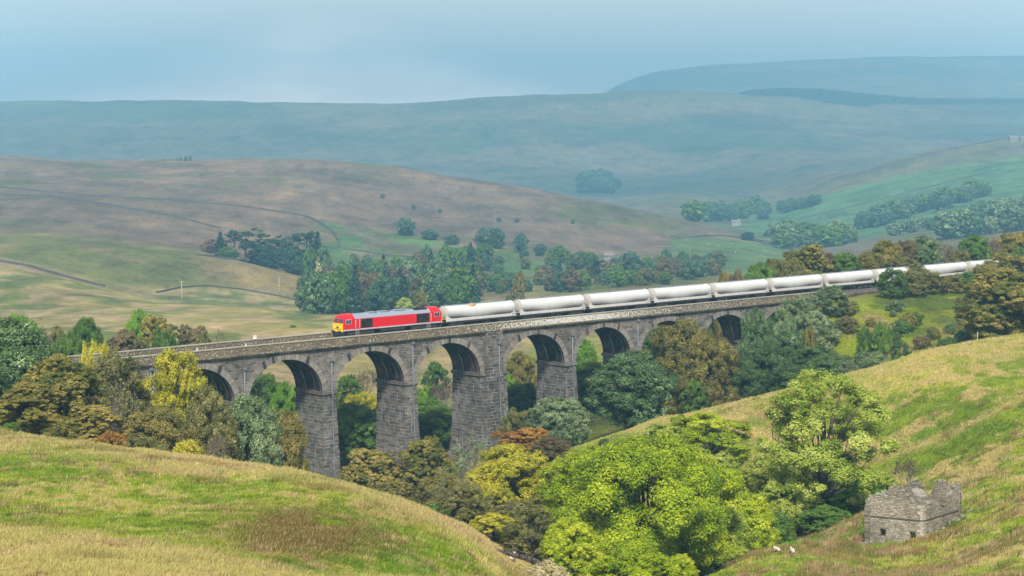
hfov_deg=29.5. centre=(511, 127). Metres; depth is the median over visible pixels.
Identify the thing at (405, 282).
spruce tree
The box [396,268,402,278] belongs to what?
spruce tree
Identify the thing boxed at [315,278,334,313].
broadleaf tree
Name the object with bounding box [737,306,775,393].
broadleaf tree
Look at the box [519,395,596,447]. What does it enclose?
willow tree
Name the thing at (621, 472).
ash tree
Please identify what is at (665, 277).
broadleaf tree
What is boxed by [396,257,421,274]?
broadleaf tree
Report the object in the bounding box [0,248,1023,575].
ground
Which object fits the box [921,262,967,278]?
tank wagon
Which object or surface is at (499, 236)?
broadleaf tree
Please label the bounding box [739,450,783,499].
broadleaf tree
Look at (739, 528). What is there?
broadleaf tree
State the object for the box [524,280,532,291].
broadleaf tree
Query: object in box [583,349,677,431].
broadleaf tree
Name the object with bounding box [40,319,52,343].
bush
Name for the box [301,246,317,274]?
broadleaf tree
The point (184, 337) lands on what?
sycamore tree
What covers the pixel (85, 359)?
bush
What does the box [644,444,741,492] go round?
broadleaf tree
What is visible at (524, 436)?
sycamore tree
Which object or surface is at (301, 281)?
broadleaf tree
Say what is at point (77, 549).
hill grass
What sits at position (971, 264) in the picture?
tank wagon
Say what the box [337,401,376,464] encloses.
broadleaf tree
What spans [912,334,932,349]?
bush
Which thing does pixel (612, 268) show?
broadleaf tree
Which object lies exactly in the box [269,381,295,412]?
broadleaf tree
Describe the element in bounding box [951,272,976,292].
willow tree
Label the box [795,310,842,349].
broadleaf tree
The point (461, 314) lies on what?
tank wagon
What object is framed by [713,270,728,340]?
broadleaf tree
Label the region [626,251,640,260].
broadleaf tree
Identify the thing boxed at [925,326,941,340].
bush
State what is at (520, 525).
ash tree
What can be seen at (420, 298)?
broadleaf tree
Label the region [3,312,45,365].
broadleaf tree
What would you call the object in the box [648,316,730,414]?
broadleaf tree
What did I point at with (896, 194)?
dry stone wall
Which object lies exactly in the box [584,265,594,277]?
broadleaf tree
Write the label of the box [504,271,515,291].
broadleaf tree
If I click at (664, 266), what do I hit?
broadleaf tree
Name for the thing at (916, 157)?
dry stone wall
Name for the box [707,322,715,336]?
broadleaf tree
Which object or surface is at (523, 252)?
broadleaf tree
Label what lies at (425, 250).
broadleaf tree
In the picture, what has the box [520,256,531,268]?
broadleaf tree
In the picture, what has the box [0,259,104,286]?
dry stone wall
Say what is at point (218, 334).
bush
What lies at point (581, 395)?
broadleaf tree
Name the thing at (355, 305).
spruce tree
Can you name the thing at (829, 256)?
broadleaf tree
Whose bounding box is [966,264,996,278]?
bush
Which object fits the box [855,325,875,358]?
bush
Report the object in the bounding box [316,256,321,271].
spruce tree
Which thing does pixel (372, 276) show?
broadleaf tree
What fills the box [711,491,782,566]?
broadleaf tree
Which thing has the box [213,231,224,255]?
spruce tree
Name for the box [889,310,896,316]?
bush
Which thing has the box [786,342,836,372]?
broadleaf tree
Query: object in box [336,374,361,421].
willow tree
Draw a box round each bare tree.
[96,364,141,444]
[424,474,480,509]
[430,377,452,408]
[437,429,492,479]
[890,454,920,488]
[936,239,954,262]
[988,237,1001,256]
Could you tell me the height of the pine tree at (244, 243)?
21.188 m
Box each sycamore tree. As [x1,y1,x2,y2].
[0,381,62,432]
[7,353,101,436]
[51,404,133,444]
[105,328,144,351]
[138,314,180,396]
[173,324,211,395]
[199,239,227,252]
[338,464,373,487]
[347,448,404,491]
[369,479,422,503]
[397,435,458,500]
[488,427,555,473]
[782,244,837,291]
[953,267,1023,338]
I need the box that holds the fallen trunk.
[496,542,541,564]
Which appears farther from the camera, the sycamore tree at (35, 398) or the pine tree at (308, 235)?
the pine tree at (308, 235)
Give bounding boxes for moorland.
[0,136,1023,360]
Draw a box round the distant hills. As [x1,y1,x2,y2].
[0,56,1023,205]
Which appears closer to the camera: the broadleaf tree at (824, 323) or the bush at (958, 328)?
the bush at (958, 328)
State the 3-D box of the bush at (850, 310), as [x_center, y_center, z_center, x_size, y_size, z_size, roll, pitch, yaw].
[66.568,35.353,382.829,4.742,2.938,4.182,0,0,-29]
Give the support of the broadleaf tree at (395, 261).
on the moorland
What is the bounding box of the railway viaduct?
[58,291,833,478]
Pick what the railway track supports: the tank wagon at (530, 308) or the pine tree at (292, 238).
the tank wagon at (530, 308)
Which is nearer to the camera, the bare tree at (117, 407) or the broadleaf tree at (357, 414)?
the bare tree at (117, 407)
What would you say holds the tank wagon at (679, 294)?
on the railway track
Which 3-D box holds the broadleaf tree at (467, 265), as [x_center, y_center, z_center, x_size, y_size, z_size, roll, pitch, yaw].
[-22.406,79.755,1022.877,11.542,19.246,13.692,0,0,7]
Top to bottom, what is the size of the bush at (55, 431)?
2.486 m
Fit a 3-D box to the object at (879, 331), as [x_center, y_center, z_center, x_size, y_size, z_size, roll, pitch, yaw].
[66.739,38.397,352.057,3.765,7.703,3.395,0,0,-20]
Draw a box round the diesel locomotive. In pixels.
[332,306,442,335]
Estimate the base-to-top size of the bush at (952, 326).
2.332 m
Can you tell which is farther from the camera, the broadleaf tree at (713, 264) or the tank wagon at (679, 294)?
the broadleaf tree at (713, 264)
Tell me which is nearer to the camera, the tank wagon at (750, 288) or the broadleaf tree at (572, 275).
the tank wagon at (750, 288)
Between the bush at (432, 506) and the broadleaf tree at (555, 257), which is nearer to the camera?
the bush at (432, 506)
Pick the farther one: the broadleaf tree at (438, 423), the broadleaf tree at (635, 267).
the broadleaf tree at (635, 267)
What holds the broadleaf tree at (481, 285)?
on the moorland
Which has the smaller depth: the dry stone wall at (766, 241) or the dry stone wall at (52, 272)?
the dry stone wall at (52, 272)
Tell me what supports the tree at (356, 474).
on the ground at (936, 308)
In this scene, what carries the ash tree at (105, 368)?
on the ground at (936, 308)
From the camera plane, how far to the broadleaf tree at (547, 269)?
1168.88 m
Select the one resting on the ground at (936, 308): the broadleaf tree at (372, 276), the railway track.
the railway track
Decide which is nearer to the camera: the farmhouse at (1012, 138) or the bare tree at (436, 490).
the bare tree at (436, 490)
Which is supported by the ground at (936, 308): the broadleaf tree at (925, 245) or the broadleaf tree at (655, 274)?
the broadleaf tree at (925, 245)
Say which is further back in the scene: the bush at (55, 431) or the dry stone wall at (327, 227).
the dry stone wall at (327, 227)
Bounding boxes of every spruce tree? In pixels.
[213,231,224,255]
[260,244,279,267]
[310,245,318,272]
[313,231,320,253]
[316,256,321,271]
[346,265,365,313]
[382,262,388,277]
[391,279,407,308]
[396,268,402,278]
[401,276,412,306]
[420,265,424,275]
[427,250,433,271]
[466,243,476,268]
[469,264,482,302]
[556,261,561,271]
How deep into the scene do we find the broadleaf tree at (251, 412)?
238.43 m
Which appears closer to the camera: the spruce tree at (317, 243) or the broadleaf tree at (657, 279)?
the broadleaf tree at (657, 279)
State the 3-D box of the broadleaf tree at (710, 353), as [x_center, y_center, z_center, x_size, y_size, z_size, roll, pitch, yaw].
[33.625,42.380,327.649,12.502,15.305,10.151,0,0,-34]
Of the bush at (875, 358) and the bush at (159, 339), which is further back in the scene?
the bush at (159, 339)
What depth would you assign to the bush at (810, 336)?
346.26 m
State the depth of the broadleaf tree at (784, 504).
235.55 m
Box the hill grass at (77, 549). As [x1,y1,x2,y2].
[0,428,522,575]
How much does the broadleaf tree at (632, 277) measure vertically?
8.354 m
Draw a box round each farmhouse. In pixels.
[731,219,740,225]
[1008,135,1018,141]
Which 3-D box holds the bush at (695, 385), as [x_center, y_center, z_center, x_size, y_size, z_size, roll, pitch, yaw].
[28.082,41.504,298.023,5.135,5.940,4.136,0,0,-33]
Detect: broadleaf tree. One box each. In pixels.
[0,316,54,424]
[0,362,14,423]
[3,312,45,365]
[66,315,103,353]
[123,307,150,341]
[180,384,240,459]
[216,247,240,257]
[216,392,284,465]
[243,245,265,264]
[264,407,282,458]
[265,409,309,471]
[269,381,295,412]
[272,249,287,267]
[280,246,307,273]
[294,274,308,311]
[297,270,334,313]
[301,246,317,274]
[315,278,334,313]
[317,243,333,266]
[321,266,333,275]
[323,271,330,277]
[328,265,352,312]
[330,276,349,313]
[336,260,349,268]
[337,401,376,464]
[342,391,376,421]
[347,253,360,268]
[349,412,376,447]
[357,268,369,309]
[360,254,372,274]
[364,269,380,308]
[365,286,386,311]
[368,277,398,310]
[369,259,383,272]
[377,272,384,278]
[378,458,407,491]
[381,259,391,277]
[389,265,411,278]
[389,277,400,304]
[390,253,402,269]
[393,217,415,235]
[394,297,413,308]
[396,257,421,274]
[407,273,420,300]
[408,275,427,305]
[410,472,467,512]
[412,252,427,266]
[412,290,428,307]
[416,269,441,305]
[418,396,451,424]
[418,408,451,448]
[419,243,433,262]
[420,229,439,239]
[421,361,450,398]
[425,415,451,442]
[426,258,442,272]
[430,272,450,307]
[434,243,456,266]
[439,268,452,273]
[441,267,477,303]
[442,234,461,244]
[444,278,470,304]
[456,247,467,266]
[461,442,558,507]
[462,262,478,271]
[465,245,479,256]
[467,269,484,297]
[473,227,492,245]
[474,255,483,272]
[475,243,494,255]
[478,252,493,270]
[480,272,488,288]
[486,227,505,248]
[486,274,498,291]
[491,264,503,272]
[493,265,500,273]
[493,274,504,284]
[494,256,504,264]
[495,283,505,293]
[496,279,508,292]
[499,271,507,278]
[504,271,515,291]
[506,290,519,300]
[506,350,536,417]
[507,381,536,430]
[511,233,529,251]
[511,270,527,298]
[519,248,528,258]
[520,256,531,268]
[520,493,557,508]
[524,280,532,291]
[528,434,572,462]
[529,524,545,543]
[533,244,547,255]
[533,268,546,284]
[539,264,552,276]
[539,516,605,575]
[542,274,551,291]
[543,271,557,291]
[545,253,560,262]
[546,245,570,262]
[547,260,563,271]
[551,271,568,291]
[559,268,583,291]
[560,450,579,462]
[565,253,583,269]
[574,270,592,289]
[576,252,587,265]
[576,338,597,361]
[576,359,602,415]
[577,391,594,412]
[583,252,598,266]
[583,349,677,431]
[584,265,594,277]
[585,539,684,575]
[596,269,610,284]
[597,438,609,445]
[602,262,613,269]
[603,263,625,282]
[609,268,631,286]
[616,255,631,263]
[622,257,644,276]
[624,269,635,284]
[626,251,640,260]
[627,262,640,281]
[633,275,644,286]
[635,267,655,285]
[641,256,652,264]
[642,328,659,361]
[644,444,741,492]
[645,260,657,269]
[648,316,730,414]
[652,260,676,279]
[652,270,657,282]
[654,255,669,261]
[654,554,699,575]
[655,271,661,282]
[659,272,670,284]
[661,248,671,258]
[669,257,679,266]
[672,261,682,276]
[675,334,742,411]
[677,251,688,258]
[679,259,699,279]
[691,254,700,258]
[694,258,709,276]
[694,505,757,575]
[700,255,717,260]
[706,256,720,275]
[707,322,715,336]
[710,250,728,266]
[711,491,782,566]
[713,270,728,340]
[723,359,773,402]
[728,267,745,280]
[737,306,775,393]
[738,342,792,391]
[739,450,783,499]
[740,232,754,240]
[743,260,776,319]
[752,511,798,543]
[762,364,816,391]
[763,257,788,276]
[766,307,802,340]
[773,328,817,356]
[777,255,804,275]
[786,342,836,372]
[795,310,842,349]
[816,251,835,274]
[828,252,862,288]
[856,251,878,269]
[865,238,904,269]
[867,469,896,494]
[882,256,929,283]
[896,239,923,262]
[907,235,943,278]
[941,249,971,262]
[958,234,992,260]
[991,232,1023,255]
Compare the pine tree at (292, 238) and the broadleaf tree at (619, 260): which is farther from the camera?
the broadleaf tree at (619, 260)
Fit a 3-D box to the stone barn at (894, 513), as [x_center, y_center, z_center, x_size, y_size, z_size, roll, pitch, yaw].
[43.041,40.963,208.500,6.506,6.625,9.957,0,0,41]
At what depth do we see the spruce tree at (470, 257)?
1177.71 m
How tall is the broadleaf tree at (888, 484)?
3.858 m
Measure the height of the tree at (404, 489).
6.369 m
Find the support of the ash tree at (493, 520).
on the ground at (936, 308)
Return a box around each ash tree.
[81,349,151,443]
[135,346,215,445]
[165,369,211,420]
[430,480,499,524]
[458,483,514,529]
[467,512,518,545]
[486,499,534,529]
[502,504,556,558]
[533,452,596,534]
[548,430,747,574]
[567,444,602,480]
[637,423,703,447]
[662,411,756,467]
[754,368,903,519]
[920,271,949,293]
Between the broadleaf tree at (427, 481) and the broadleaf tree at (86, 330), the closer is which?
the broadleaf tree at (427, 481)
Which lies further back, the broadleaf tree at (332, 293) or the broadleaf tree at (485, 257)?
the broadleaf tree at (485, 257)
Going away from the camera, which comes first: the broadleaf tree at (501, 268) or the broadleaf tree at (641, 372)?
the broadleaf tree at (641, 372)
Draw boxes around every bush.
[1,422,20,431]
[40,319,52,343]
[40,421,84,439]
[46,325,66,353]
[50,331,81,355]
[78,341,95,375]
[88,340,110,399]
[92,430,131,446]
[93,340,113,403]
[117,404,197,451]
[117,432,167,450]
[141,323,179,405]
[172,438,204,453]
[191,332,209,376]
[195,425,231,458]
[215,328,225,341]
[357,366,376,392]
[425,502,451,517]
[485,528,519,546]
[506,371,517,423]
[524,558,571,575]
[678,380,709,412]
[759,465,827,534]
[795,504,850,533]
[799,320,818,365]
[806,350,860,376]
[826,477,886,516]
[833,315,860,333]
[837,358,856,373]
[841,300,860,314]
[852,351,889,369]
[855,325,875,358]
[865,317,876,327]
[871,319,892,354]
[885,299,907,311]
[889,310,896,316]
[889,320,909,333]
[889,339,912,360]
[890,332,903,341]
[898,313,919,329]
[898,322,914,333]
[905,311,924,325]
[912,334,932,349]
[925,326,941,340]
[931,336,961,348]
[942,323,957,334]
[951,297,963,310]
[951,325,972,339]
[954,329,973,342]
[955,317,969,326]
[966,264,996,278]
[982,252,1023,273]
[1011,246,1023,270]
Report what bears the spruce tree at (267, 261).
on the moorland
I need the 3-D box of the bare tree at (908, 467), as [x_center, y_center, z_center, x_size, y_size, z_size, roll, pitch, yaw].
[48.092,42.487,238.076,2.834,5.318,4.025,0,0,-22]
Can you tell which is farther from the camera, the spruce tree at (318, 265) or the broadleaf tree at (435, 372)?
the spruce tree at (318, 265)
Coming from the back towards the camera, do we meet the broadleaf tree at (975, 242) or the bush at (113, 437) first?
the broadleaf tree at (975, 242)
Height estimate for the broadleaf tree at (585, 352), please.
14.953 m
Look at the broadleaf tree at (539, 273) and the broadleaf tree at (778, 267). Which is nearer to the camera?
the broadleaf tree at (778, 267)
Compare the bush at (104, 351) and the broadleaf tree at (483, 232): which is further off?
the broadleaf tree at (483, 232)
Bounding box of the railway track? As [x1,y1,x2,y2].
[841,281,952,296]
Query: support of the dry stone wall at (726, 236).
on the moorland
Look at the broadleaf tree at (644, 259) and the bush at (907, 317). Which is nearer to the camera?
the bush at (907, 317)
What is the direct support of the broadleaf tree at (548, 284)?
on the moorland
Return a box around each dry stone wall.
[0,186,339,246]
[0,193,219,228]
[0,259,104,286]
[156,285,295,299]
[197,253,303,274]
[343,247,488,263]
[670,234,787,248]
[737,235,793,249]
[768,168,1003,225]
[829,138,1003,179]
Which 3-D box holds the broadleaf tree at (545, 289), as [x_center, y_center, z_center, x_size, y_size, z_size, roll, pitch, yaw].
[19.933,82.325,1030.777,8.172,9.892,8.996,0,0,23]
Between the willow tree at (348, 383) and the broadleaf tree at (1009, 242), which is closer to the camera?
the willow tree at (348, 383)
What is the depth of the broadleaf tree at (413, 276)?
908.34 m
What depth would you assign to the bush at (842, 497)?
238.07 m
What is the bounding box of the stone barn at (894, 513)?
[864,478,961,541]
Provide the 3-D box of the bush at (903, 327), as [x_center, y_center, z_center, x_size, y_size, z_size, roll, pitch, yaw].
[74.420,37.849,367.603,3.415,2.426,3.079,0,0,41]
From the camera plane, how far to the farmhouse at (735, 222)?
2342.08 m
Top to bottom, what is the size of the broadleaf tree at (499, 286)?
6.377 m
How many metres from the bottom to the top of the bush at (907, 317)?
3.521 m
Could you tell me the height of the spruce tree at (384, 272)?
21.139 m
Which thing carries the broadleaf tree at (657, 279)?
on the moorland
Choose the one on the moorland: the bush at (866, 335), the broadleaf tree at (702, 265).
the broadleaf tree at (702, 265)
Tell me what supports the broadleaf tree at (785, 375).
on the ground at (936, 308)
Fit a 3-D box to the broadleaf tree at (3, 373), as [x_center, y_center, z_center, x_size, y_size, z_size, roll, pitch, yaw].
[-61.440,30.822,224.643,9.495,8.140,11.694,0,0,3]
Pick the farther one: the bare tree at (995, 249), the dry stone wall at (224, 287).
the dry stone wall at (224, 287)
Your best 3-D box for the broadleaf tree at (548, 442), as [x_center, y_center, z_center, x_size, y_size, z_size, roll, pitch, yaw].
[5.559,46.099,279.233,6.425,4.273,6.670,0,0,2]
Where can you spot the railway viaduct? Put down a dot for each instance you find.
(478, 353)
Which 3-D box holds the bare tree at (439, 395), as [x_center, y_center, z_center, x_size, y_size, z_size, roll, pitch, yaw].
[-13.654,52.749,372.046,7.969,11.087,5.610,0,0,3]
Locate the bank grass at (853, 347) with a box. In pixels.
[821,326,997,371]
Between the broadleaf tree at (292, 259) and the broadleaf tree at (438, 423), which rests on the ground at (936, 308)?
the broadleaf tree at (438, 423)
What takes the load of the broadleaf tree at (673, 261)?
on the moorland
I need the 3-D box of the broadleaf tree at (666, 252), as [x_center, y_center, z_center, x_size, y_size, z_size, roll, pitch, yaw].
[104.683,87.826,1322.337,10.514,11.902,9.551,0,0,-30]
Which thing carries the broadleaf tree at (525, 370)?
on the ground at (936, 308)
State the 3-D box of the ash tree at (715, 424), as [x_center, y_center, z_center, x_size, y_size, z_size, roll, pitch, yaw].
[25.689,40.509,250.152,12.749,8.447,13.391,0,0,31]
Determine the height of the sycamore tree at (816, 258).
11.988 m
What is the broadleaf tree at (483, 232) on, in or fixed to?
on the moorland
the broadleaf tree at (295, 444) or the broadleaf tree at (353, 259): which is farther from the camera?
the broadleaf tree at (353, 259)
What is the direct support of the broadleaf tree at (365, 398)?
on the ground at (936, 308)
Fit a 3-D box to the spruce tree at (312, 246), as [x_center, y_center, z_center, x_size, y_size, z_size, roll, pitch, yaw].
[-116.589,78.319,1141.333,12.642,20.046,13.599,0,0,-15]
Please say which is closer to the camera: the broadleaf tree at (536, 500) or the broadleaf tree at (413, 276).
the broadleaf tree at (536, 500)
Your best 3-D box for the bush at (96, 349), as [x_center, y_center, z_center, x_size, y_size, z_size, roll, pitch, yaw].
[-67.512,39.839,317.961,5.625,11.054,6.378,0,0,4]
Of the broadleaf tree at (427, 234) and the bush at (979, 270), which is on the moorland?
the broadleaf tree at (427, 234)
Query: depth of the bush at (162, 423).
224.60 m
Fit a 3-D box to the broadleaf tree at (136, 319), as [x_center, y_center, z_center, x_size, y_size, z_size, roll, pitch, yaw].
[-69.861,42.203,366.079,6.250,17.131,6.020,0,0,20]
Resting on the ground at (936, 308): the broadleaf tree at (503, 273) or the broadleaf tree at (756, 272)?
the broadleaf tree at (756, 272)
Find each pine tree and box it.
[223,230,244,247]
[229,227,258,262]
[248,229,269,248]
[255,235,283,250]
[273,237,286,256]
[280,233,305,257]
[294,231,315,251]
[587,259,609,283]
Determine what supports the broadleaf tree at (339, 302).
on the moorland
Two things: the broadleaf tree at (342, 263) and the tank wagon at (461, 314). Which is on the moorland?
the broadleaf tree at (342, 263)
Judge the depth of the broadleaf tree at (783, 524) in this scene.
227.18 m
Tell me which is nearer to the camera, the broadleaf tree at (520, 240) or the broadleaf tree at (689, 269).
the broadleaf tree at (689, 269)
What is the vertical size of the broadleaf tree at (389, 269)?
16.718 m
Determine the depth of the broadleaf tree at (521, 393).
359.81 m
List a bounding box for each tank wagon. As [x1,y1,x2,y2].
[439,300,517,326]
[513,294,586,319]
[582,289,651,312]
[647,283,712,306]
[708,279,769,300]
[766,274,822,295]
[820,270,874,289]
[871,266,920,285]
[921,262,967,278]
[965,259,1000,276]
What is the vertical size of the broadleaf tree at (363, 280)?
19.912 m
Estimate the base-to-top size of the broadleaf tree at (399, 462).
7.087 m
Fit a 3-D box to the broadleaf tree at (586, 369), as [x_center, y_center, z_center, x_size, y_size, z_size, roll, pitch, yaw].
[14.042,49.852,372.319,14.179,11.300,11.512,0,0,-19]
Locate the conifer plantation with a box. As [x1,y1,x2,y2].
[738,87,1023,105]
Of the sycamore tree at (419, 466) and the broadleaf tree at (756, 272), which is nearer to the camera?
the sycamore tree at (419, 466)
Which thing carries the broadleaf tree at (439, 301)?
on the moorland
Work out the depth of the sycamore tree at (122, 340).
340.54 m
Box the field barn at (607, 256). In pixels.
[603,253,613,259]
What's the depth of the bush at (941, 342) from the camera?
334.36 m
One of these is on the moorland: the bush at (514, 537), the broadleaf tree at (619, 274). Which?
the broadleaf tree at (619, 274)
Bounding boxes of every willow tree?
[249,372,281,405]
[255,381,288,408]
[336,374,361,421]
[417,385,429,400]
[496,407,529,448]
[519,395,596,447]
[779,294,823,331]
[808,285,850,315]
[875,268,910,298]
[897,269,930,296]
[938,275,965,293]
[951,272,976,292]
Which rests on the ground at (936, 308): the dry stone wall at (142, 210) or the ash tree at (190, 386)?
the ash tree at (190, 386)
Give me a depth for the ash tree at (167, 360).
244.83 m
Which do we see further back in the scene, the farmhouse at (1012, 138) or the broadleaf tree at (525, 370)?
the farmhouse at (1012, 138)
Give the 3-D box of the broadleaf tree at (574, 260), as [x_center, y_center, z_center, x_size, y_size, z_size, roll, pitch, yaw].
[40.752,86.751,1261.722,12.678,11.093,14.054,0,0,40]
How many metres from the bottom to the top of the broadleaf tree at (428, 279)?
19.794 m
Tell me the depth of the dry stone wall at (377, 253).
1377.93 m
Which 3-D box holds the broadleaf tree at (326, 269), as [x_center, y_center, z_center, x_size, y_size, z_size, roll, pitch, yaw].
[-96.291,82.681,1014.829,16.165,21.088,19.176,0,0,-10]
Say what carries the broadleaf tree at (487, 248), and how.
on the moorland
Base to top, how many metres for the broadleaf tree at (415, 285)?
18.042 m
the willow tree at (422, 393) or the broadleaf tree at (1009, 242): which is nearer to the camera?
the willow tree at (422, 393)
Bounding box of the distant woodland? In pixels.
[177,155,1023,247]
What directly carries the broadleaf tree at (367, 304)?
on the moorland
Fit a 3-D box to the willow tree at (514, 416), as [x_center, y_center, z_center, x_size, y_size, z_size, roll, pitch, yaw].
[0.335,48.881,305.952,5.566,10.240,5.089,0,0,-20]
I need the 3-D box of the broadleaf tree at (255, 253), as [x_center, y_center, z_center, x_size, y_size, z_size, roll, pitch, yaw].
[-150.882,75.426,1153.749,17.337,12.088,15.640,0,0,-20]
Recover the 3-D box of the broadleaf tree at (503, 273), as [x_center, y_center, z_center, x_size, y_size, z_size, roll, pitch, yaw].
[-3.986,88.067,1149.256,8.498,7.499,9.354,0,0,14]
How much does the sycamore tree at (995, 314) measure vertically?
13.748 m
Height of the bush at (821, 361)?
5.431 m
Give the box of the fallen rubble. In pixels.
[860,508,972,544]
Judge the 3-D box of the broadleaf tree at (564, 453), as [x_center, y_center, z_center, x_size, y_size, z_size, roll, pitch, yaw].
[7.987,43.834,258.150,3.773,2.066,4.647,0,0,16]
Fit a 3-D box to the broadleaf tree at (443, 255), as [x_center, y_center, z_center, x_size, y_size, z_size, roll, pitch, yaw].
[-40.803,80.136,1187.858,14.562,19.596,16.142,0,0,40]
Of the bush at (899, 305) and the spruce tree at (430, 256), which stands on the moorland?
the spruce tree at (430, 256)
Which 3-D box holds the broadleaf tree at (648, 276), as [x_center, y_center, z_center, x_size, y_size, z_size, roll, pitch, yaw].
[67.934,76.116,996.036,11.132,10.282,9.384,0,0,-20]
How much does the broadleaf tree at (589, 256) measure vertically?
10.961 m
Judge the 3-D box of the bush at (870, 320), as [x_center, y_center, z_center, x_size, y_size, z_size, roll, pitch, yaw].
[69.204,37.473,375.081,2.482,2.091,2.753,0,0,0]
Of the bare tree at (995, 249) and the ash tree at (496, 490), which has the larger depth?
the bare tree at (995, 249)
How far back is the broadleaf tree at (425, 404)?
354.44 m
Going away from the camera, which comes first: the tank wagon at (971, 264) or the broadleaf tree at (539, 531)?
the broadleaf tree at (539, 531)
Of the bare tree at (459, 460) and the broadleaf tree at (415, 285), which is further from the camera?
the broadleaf tree at (415, 285)
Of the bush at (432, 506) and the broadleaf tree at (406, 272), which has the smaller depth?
the bush at (432, 506)
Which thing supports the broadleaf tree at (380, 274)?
on the moorland
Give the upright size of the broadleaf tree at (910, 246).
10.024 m
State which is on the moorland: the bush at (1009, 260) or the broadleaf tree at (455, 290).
the broadleaf tree at (455, 290)
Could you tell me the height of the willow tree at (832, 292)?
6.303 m
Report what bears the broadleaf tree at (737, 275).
on the ground at (936, 308)
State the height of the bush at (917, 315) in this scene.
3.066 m
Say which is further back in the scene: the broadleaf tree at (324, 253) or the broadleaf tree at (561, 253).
the broadleaf tree at (561, 253)
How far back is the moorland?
1563.16 m
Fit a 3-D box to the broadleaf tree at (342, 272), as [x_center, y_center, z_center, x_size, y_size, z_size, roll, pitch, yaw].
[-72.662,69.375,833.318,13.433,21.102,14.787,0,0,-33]
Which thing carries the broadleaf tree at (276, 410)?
on the ground at (936, 308)
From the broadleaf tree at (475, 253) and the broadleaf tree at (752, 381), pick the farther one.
the broadleaf tree at (475, 253)
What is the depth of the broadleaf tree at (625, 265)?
1058.53 m
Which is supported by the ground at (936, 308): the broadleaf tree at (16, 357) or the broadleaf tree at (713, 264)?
the broadleaf tree at (16, 357)
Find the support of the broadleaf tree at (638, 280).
on the moorland
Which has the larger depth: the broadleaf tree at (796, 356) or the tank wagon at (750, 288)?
the tank wagon at (750, 288)
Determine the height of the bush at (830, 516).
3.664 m
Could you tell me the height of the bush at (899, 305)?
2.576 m
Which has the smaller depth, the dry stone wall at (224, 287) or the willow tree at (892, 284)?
the willow tree at (892, 284)
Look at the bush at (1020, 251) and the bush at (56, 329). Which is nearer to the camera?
the bush at (56, 329)
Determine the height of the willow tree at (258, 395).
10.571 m
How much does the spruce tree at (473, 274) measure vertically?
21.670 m
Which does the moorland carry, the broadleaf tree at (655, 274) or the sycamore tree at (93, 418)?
the broadleaf tree at (655, 274)
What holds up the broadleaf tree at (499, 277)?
on the moorland
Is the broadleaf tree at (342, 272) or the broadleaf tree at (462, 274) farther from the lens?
the broadleaf tree at (462, 274)
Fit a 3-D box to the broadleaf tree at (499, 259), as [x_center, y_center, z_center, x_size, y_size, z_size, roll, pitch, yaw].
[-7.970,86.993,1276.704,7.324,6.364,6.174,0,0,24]
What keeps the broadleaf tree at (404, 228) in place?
on the moorland
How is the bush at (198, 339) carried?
on the ground at (936, 308)
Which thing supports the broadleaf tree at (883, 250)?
on the ground at (936, 308)
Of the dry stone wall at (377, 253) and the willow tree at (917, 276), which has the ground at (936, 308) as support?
the willow tree at (917, 276)
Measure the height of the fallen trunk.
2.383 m
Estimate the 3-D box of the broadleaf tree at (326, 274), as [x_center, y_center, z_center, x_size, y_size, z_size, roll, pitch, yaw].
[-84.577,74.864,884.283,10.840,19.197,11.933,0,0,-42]
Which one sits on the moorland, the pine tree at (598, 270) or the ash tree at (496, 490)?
the pine tree at (598, 270)
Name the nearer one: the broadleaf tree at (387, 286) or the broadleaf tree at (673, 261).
the broadleaf tree at (387, 286)
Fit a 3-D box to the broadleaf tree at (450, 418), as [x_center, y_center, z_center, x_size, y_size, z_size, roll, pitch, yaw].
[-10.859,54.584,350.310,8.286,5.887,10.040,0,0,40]
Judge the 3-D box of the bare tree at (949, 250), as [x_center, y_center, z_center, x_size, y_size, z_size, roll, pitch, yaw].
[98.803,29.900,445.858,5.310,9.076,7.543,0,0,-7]
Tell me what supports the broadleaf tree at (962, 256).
on the ground at (936, 308)
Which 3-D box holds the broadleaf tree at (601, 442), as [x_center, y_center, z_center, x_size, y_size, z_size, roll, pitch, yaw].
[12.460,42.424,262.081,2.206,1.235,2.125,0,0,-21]
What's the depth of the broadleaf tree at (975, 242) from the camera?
450.50 m
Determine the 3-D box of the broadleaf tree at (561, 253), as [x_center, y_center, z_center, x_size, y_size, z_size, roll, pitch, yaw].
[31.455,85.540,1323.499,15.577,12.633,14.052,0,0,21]
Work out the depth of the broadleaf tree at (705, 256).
1271.26 m
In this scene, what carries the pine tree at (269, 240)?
on the moorland
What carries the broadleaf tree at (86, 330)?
on the ground at (936, 308)
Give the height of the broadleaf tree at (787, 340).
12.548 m
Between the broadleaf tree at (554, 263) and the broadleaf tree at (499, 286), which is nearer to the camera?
the broadleaf tree at (499, 286)
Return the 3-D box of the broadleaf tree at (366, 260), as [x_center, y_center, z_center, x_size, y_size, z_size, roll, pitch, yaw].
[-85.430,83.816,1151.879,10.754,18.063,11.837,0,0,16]

